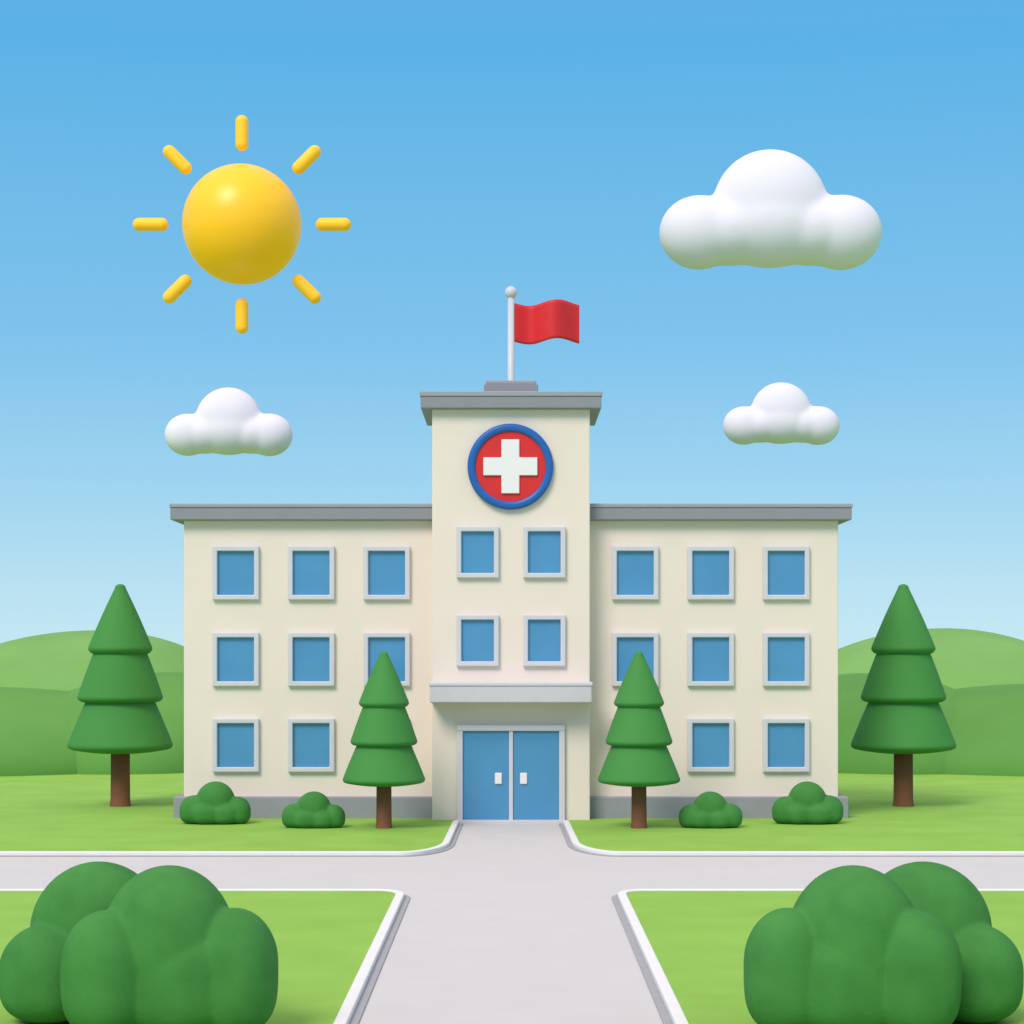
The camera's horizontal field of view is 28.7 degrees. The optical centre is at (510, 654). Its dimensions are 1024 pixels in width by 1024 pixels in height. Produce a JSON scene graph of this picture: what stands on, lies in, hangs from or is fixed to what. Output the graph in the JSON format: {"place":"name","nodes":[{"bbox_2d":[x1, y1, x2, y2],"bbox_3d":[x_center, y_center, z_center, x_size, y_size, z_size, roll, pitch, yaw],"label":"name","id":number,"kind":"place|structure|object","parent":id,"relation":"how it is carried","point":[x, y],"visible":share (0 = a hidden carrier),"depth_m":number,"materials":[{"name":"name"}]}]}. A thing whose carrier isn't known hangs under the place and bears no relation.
{"place":"outdoors","nodes":[
{"label":"outdoors","id":0,"kind":"place"},
{"bbox_2d":[0,687,76,775],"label":"hill","id":1,"kind":"structure","parent":0,"point":[35,731],"depth_m":92.84,"materials":[{"name":"green plant"}]},
{"bbox_2d":[0,630,183,690],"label":"hill","id":2,"kind":"structure","parent":0,"point":[57,661],"depth_m":139.50,"materials":[{"name":"green plant"}]},
{"bbox_2d":[67,672,183,774],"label":"hill","id":3,"kind":"structure","parent":0,"point":[170,705],"depth_m":93.56,"materials":[{"name":"green plant"}]},
{"bbox_2d":[165,387,292,455],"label":"cloud","id":4,"kind":"structure","parent":0,"point":[228,421],"depth_m":79.33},
{"bbox_2d":[133,115,350,333],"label":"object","id":5,"kind":"object","parent":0,"point":[241,224],"visible":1,"depth_m":78.59,"materials":[{"name":"yellow plastic"}]},
{"bbox_2d":[0,773,1023,1023],"bbox_3d":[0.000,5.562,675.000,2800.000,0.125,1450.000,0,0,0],"label":"lawn","id":6,"kind":"structure","parent":0,"point":[696,939],"depth_m":58.05,"materials":[{"name":"green plant"}]},
{"bbox_2d":[67,584,172,806],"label":"pine tree","id":7,"kind":"object","parent":6,"relation":"on","point":[120,718],"visible":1,"depth_m":71.80,"materials":[{"name":"green plant"}]},
{"bbox_2d":[0,861,277,1023],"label":"bush","id":8,"kind":"object","parent":6,"relation":"on","point":[98,942],"visible":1,"depth_m":28.54,"materials":[{"name":"green plant"}]},
{"bbox_2d":[179,781,250,824],"bbox_3d":[-9.660,4.830,65.341,2.322,1.398,1.383,0,0,0],"label":"bush","id":9,"kind":"object","parent":6,"relation":"on","point":[215,802],"visible":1,"depth_m":64.87,"materials":[{"name":"green plant"}]},
{"bbox_2d":[173,793,431,817],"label":"wing plinth","id":10,"kind":"structure","parent":6,"relation":"on","point":[352,806],"depth_m":67.39,"materials":[{"name":"grey concrete"}]},
{"bbox_2d":[184,521,431,795],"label":"wing walls","id":11,"kind":"structure","parent":6,"relation":"on","point":[273,616],"depth_m":67.67,"materials":[{"name":"beige paint"}]},
{"bbox_2d":[212,632,258,685],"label":"window frame","id":12,"kind":"structure","parent":11,"relation":"attached to","point":[215,637],"depth_m":67.51,"materials":[{"name":"paint"}]},
{"bbox_2d":[218,638,253,680],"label":"window pane","id":13,"kind":"structure","parent":12,"relation":"attached to","point":[235,659],"depth_m":67.65,"materials":[{"name":"blue glass"}]},
{"bbox_2d":[212,546,258,599],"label":"window frame","id":14,"kind":"structure","parent":11,"relation":"attached to","point":[215,550],"depth_m":67.51,"materials":[{"name":"paint"}]},
{"bbox_2d":[218,551,253,594],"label":"window pane","id":15,"kind":"structure","parent":14,"relation":"attached to","point":[235,572],"depth_m":67.65,"materials":[{"name":"blue glass"}]},
{"bbox_2d":[212,718,258,771],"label":"window frame","id":16,"kind":"structure","parent":11,"relation":"attached to","point":[215,722],"depth_m":67.51,"materials":[{"name":"paint"}]},
{"bbox_2d":[218,723,253,766],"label":"window pane","id":17,"kind":"structure","parent":16,"relation":"attached to","point":[235,744],"depth_m":67.65,"materials":[{"name":"blue glass"}]},
{"bbox_2d":[169,503,431,507],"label":"wing roof coping","id":18,"kind":"object","parent":11,"relation":"on","point":[300,505],"visible":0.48,"depth_m":67.27,"materials":[{"name":"grey concrete"}]},
{"bbox_2d":[170,508,431,524],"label":"wing roof slab","id":19,"kind":"structure","parent":11,"relation":"on","point":[180,515],"depth_m":67.30,"materials":[{"name":"grey concrete"}]},
{"bbox_2d":[288,632,334,685],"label":"window frame","id":20,"kind":"structure","parent":11,"relation":"attached to","point":[331,637],"depth_m":67.51,"materials":[{"name":"paint"}]},
{"bbox_2d":[293,638,328,680],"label":"window pane","id":21,"kind":"structure","parent":20,"relation":"attached to","point":[310,659],"depth_m":67.65,"materials":[{"name":"blue glass"}]},
{"bbox_2d":[288,546,334,599],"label":"window frame","id":22,"kind":"structure","parent":11,"relation":"attached to","point":[331,550],"depth_m":67.51,"materials":[{"name":"paint"}]},
{"bbox_2d":[293,551,328,594],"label":"window pane","id":23,"kind":"structure","parent":22,"relation":"attached to","point":[310,572],"depth_m":67.65,"materials":[{"name":"blue glass"}]},
{"bbox_2d":[288,718,334,771],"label":"window frame","id":24,"kind":"structure","parent":11,"relation":"attached to","point":[331,722],"depth_m":67.51,"materials":[{"name":"paint"}]},
{"bbox_2d":[293,723,328,766],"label":"window pane","id":25,"kind":"structure","parent":24,"relation":"attached to","point":[310,744],"depth_m":67.65,"materials":[{"name":"blue glass"}]},
{"bbox_2d":[363,546,409,599],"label":"window frame","id":26,"kind":"structure","parent":11,"relation":"attached to","point":[366,550],"depth_m":67.51,"materials":[{"name":"paint"}]},
{"bbox_2d":[369,551,404,594],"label":"window pane","id":27,"kind":"structure","parent":26,"relation":"attached to","point":[386,572],"depth_m":67.65,"materials":[{"name":"blue glass"}]},
{"bbox_2d":[363,632,409,685],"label":"window frame","id":28,"kind":"structure","parent":11,"relation":"attached to","point":[368,635],"depth_m":67.51,"materials":[{"name":"paint"}]},
{"bbox_2d":[369,638,404,680],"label":"window pane","id":29,"kind":"structure","parent":28,"relation":"attached to","point":[394,648],"depth_m":67.65,"materials":[{"name":"blue glass"}]},
{"bbox_2d":[282,791,344,827],"bbox_3d":[-6.300,4.944,63.849,2.024,1.169,1.205,0,0,0],"label":"bush","id":30,"kind":"object","parent":6,"relation":"on","point":[313,809],"visible":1,"depth_m":63.43,"materials":[{"name":"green plant"}]},
{"bbox_2d":[343,652,424,828],"bbox_3d":[-4.040,2.752,63.600,2.619,5.721,2.619,0,0,44],"label":"pine tree","id":31,"kind":"object","parent":6,"relation":"on","point":[383,760],"visible":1,"depth_m":62.90,"materials":[{"name":"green plant"}]},
{"bbox_2d":[432,409,589,819],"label":"tower walls","id":32,"kind":"structure","parent":6,"relation":"on","point":[510,596],"depth_m":66.67,"materials":[{"name":"beige paint"}]},
{"bbox_2d":[457,731,462,819],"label":"door jamb","id":33,"kind":"object","parent":32,"relation":"attached to","point":[459,775],"depth_m":66.51,"materials":[{"name":"paint"}]},
{"bbox_2d":[463,731,508,819],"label":"door leaf","id":34,"kind":"object","parent":33,"relation":"attached to","point":[485,760],"visible":1,"depth_m":66.61,"materials":[{"name":"blue paint"}]},
{"bbox_2d":[495,773,501,783],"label":"door handle","id":35,"kind":"object","parent":34,"relation":"attached to","point":[498,778],"visible":1,"depth_m":66.55,"materials":[{"name":"white paint"}]},
{"bbox_2d":[456,526,498,577],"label":"window frame","id":36,"kind":"structure","parent":32,"relation":"attached to","point":[459,531],"depth_m":66.51,"materials":[{"name":"paint"}]},
{"bbox_2d":[461,532,493,572],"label":"window glass tower","id":37,"kind":"structure","parent":36,"relation":"in","point":[477,552],"depth_m":66.65,"materials":[{"name":"blue glass"}]},
{"bbox_2d":[456,615,498,665],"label":"window frame","id":38,"kind":"structure","parent":32,"relation":"attached to","point":[459,619],"depth_m":66.51,"materials":[{"name":"paint"}]},
{"bbox_2d":[461,620,493,660],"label":"window glass tower","id":39,"kind":"structure","parent":38,"relation":"in","point":[477,640],"depth_m":66.65,"materials":[{"name":"blue glass"}]},
{"bbox_2d":[467,424,552,509],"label":"hospital cross sign","id":40,"kind":"object","parent":32,"relation":"attached to","point":[509,466],"visible":1,"depth_m":66.47,"materials":[{"name":"red plastic"}]},
{"bbox_2d":[421,396,600,425],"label":"tower roof slab","id":41,"kind":"structure","parent":32,"relation":"on","point":[430,403],"depth_m":66.34,"materials":[{"name":"grey concrete"}]},
{"bbox_2d":[420,391,601,397],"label":"tower roof coping","id":42,"kind":"object","parent":41,"relation":"on","point":[510,393],"visible":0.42,"depth_m":66.31,"materials":[{"name":"grey concrete"}]},
{"bbox_2d":[484,384,537,390],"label":"roof pedestal base","id":43,"kind":"object","parent":32,"relation":"on","point":[510,387],"visible":0.45,"depth_m":67.67,"materials":[{"name":"grey concrete"}]},
{"bbox_2d":[486,380,535,383],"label":"roof pedestal top","id":44,"kind":"object","parent":43,"relation":"on","point":[510,381],"visible":0.52,"depth_m":67.71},
{"bbox_2d":[505,286,578,379],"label":"flag","id":45,"kind":"object","parent":43,"relation":"on","point":[544,321],"visible":1,"depth_m":68.18,"materials":[{"name":"fabric"}]},
{"bbox_2d":[430,686,591,702],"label":"entrance canopy","id":46,"kind":"object","parent":32,"relation":"attached to","point":[510,694],"visible":0.84,"depth_m":65.67,"materials":[{"name":"paint"}]},
{"bbox_2d":[429,682,592,685],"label":"entrance canopy coping","id":47,"kind":"object","parent":46,"relation":"on","point":[510,683],"visible":1,"depth_m":65.64,"materials":[{"name":"grey concrete"}]},
{"bbox_2d":[457,725,564,730],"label":"door head","id":48,"kind":"object","parent":32,"relation":"attached to","point":[510,727],"depth_m":66.51,"materials":[{"name":"paint"}]},
{"bbox_2d":[509,731,512,819],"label":"door mullion","id":49,"kind":"structure","parent":32,"relation":"attached to","point":[510,775],"depth_m":66.55,"materials":[{"name":"paint"}]},
{"bbox_2d":[523,526,565,577],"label":"window frame","id":50,"kind":"structure","parent":32,"relation":"attached to","point":[562,531],"depth_m":66.51,"materials":[{"name":"paint"}]},
{"bbox_2d":[528,532,560,572],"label":"window glass tower","id":51,"kind":"structure","parent":50,"relation":"in","point":[544,552],"depth_m":66.65,"materials":[{"name":"blue glass"}]},
{"bbox_2d":[523,615,565,665],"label":"window frame","id":52,"kind":"structure","parent":32,"relation":"attached to","point":[562,619],"depth_m":66.51,"materials":[{"name":"paint"}]},
{"bbox_2d":[528,620,560,660],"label":"window glass tower","id":53,"kind":"structure","parent":52,"relation":"in","point":[544,640],"depth_m":66.65,"materials":[{"name":"blue glass"}]},
{"bbox_2d":[559,731,564,819],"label":"door jamb","id":54,"kind":"object","parent":32,"relation":"attached to","point":[561,775],"depth_m":66.51,"materials":[{"name":"paint"}]},
{"bbox_2d":[513,731,558,819],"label":"door leaf","id":55,"kind":"object","parent":54,"relation":"attached to","point":[536,760],"visible":1,"depth_m":66.61,"materials":[{"name":"blue paint"}]},
{"bbox_2d":[520,773,526,783],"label":"door handle","id":56,"kind":"object","parent":55,"relation":"attached to","point":[523,778],"visible":1,"depth_m":66.55,"materials":[{"name":"white paint"}]},
{"bbox_2d":[598,652,679,828],"bbox_3d":[4.070,2.752,63.600,2.619,5.721,2.619,0,0,-25],"label":"pine tree","id":57,"kind":"object","parent":6,"relation":"on","point":[638,760],"visible":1,"depth_m":62.90,"materials":[{"name":"green plant"}]},
{"bbox_2d":[679,791,741,827],"bbox_3d":[6.370,4.944,63.849,2.024,1.169,1.204,0,0,0],"label":"bush","id":58,"kind":"object","parent":6,"relation":"on","point":[709,809],"visible":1,"depth_m":63.43,"materials":[{"name":"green plant"}]},
{"bbox_2d":[590,521,837,795],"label":"wing walls","id":59,"kind":"structure","parent":6,"relation":"on","point":[748,616],"depth_m":67.67,"materials":[{"name":"beige paint"}]},
{"bbox_2d":[612,546,658,599],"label":"window frame","id":60,"kind":"structure","parent":59,"relation":"attached to","point":[655,550],"depth_m":67.51,"materials":[{"name":"paint"}]},
{"bbox_2d":[617,551,652,594],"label":"window pane","id":61,"kind":"structure","parent":60,"relation":"attached to","point":[634,572],"depth_m":67.65,"materials":[{"name":"blue glass"}]},
{"bbox_2d":[612,632,658,685],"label":"window frame","id":62,"kind":"structure","parent":59,"relation":"attached to","point":[653,635],"depth_m":67.51,"materials":[{"name":"paint"}]},
{"bbox_2d":[617,638,652,680],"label":"window pane","id":63,"kind":"structure","parent":62,"relation":"attached to","point":[628,649],"depth_m":67.65,"materials":[{"name":"blue glass"}]},
{"bbox_2d":[687,632,733,685],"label":"window frame","id":64,"kind":"structure","parent":59,"relation":"attached to","point":[690,637],"depth_m":67.51,"materials":[{"name":"paint"}]},
{"bbox_2d":[693,638,728,680],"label":"window pane","id":65,"kind":"structure","parent":64,"relation":"attached to","point":[710,659],"depth_m":67.65,"materials":[{"name":"blue glass"}]},
{"bbox_2d":[687,546,733,599],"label":"window frame","id":66,"kind":"structure","parent":59,"relation":"attached to","point":[690,550],"depth_m":67.51,"materials":[{"name":"paint"}]},
{"bbox_2d":[693,551,728,594],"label":"window pane","id":67,"kind":"structure","parent":66,"relation":"attached to","point":[710,572],"depth_m":67.65,"materials":[{"name":"blue glass"}]},
{"bbox_2d":[687,718,733,771],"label":"window frame","id":68,"kind":"structure","parent":59,"relation":"attached to","point":[690,722],"depth_m":67.51,"materials":[{"name":"paint"}]},
{"bbox_2d":[693,723,728,766],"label":"window pane","id":69,"kind":"structure","parent":68,"relation":"attached to","point":[710,744],"depth_m":67.65,"materials":[{"name":"blue glass"}]},
{"bbox_2d":[590,508,851,524],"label":"wing roof slab","id":70,"kind":"structure","parent":59,"relation":"on","point":[841,515],"depth_m":67.30,"materials":[{"name":"grey concrete"}]},
{"bbox_2d":[590,503,852,507],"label":"wing roof coping","id":71,"kind":"object","parent":70,"relation":"on","point":[721,505],"visible":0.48,"depth_m":67.27,"materials":[{"name":"grey concrete"}]},
{"bbox_2d":[763,632,809,685],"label":"window frame","id":72,"kind":"structure","parent":59,"relation":"attached to","point":[806,637],"depth_m":67.51,"materials":[{"name":"paint"}]},
{"bbox_2d":[768,638,803,680],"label":"window pane","id":73,"kind":"structure","parent":72,"relation":"attached to","point":[785,659],"depth_m":67.65,"materials":[{"name":"blue glass"}]},
{"bbox_2d":[763,546,809,599],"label":"window frame","id":74,"kind":"structure","parent":59,"relation":"attached to","point":[806,550],"depth_m":67.51,"materials":[{"name":"paint"}]},
{"bbox_2d":[768,551,803,594],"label":"window pane","id":75,"kind":"structure","parent":74,"relation":"attached to","point":[785,572],"depth_m":67.65,"materials":[{"name":"blue glass"}]},
{"bbox_2d":[763,718,809,771],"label":"window frame","id":76,"kind":"structure","parent":59,"relation":"attached to","point":[806,722],"depth_m":67.51,"materials":[{"name":"paint"}]},
{"bbox_2d":[768,723,803,766],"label":"window pane","id":77,"kind":"structure","parent":76,"relation":"attached to","point":[785,744],"depth_m":67.65,"materials":[{"name":"blue glass"}]},
{"bbox_2d":[590,793,848,817],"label":"wing plinth","id":78,"kind":"structure","parent":6,"relation":"on","point":[667,806],"depth_m":67.39,"materials":[{"name":"grey concrete"}]},
{"bbox_2d":[772,781,842,824],"bbox_3d":[9.690,4.830,65.341,2.322,1.398,1.383,0,0,0],"label":"bush","id":79,"kind":"object","parent":6,"relation":"on","point":[807,802],"visible":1,"depth_m":64.87,"materials":[{"name":"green plant"}]},
{"bbox_2d":[744,861,1023,1023],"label":"bush","id":80,"kind":"object","parent":6,"relation":"on","point":[922,942],"visible":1,"depth_m":28.54,"materials":[{"name":"green plant"}]},
{"bbox_2d":[851,584,955,806],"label":"pine tree","id":81,"kind":"object","parent":6,"relation":"on","point":[903,720],"visible":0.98,"depth_m":71.80,"materials":[{"name":"green plant"}]},
{"bbox_2d":[0,824,1023,1023],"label":"road","id":82,"kind":"structure","parent":0,"point":[510,923],"depth_m":46.00,"materials":[{"name":"concrete"}]},
{"bbox_2d":[459,820,562,823],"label":"door step","id":83,"kind":"object","parent":82,"relation":"on","point":[510,821],"depth_m":66.37,"materials":[{"name":"paint"}]},
{"bbox_2d":[0,820,1023,1023],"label":"kerb","id":84,"kind":"structure","parent":82,"relation":"on","point":[355,1002],"depth_m":46.67,"materials":[{"name":"concrete"}]},
{"bbox_2d":[0,0,1023,648],"label":"sky","id":85,"kind":"structure","parent":0,"point":[472,151],"materials":[{"name":"blue"}]},
{"bbox_2d":[659,149,881,269],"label":"cloud","id":86,"kind":"structure","parent":0,"point":[770,208],"depth_m":78.83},
{"bbox_2d":[723,382,839,444],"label":"cloud","id":87,"kind":"structure","parent":0,"point":[780,413],"depth_m":79.39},
{"bbox_2d":[838,673,955,774],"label":"hill","id":88,"kind":"structure","parent":0,"point":[852,704],"depth_m":93.67,"materials":[{"name":"green plant"}]},
{"bbox_2d":[838,628,1023,688],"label":"hill","id":89,"kind":"structure","parent":0,"point":[963,658],"depth_m":139.69,"materials":[{"name":"green plant"}]},
{"bbox_2d":[945,684,1023,775],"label":"hill","id":90,"kind":"structure","parent":0,"point":[987,729],"depth_m":92.83,"materials":[{"name":"green plant"}]}
]}

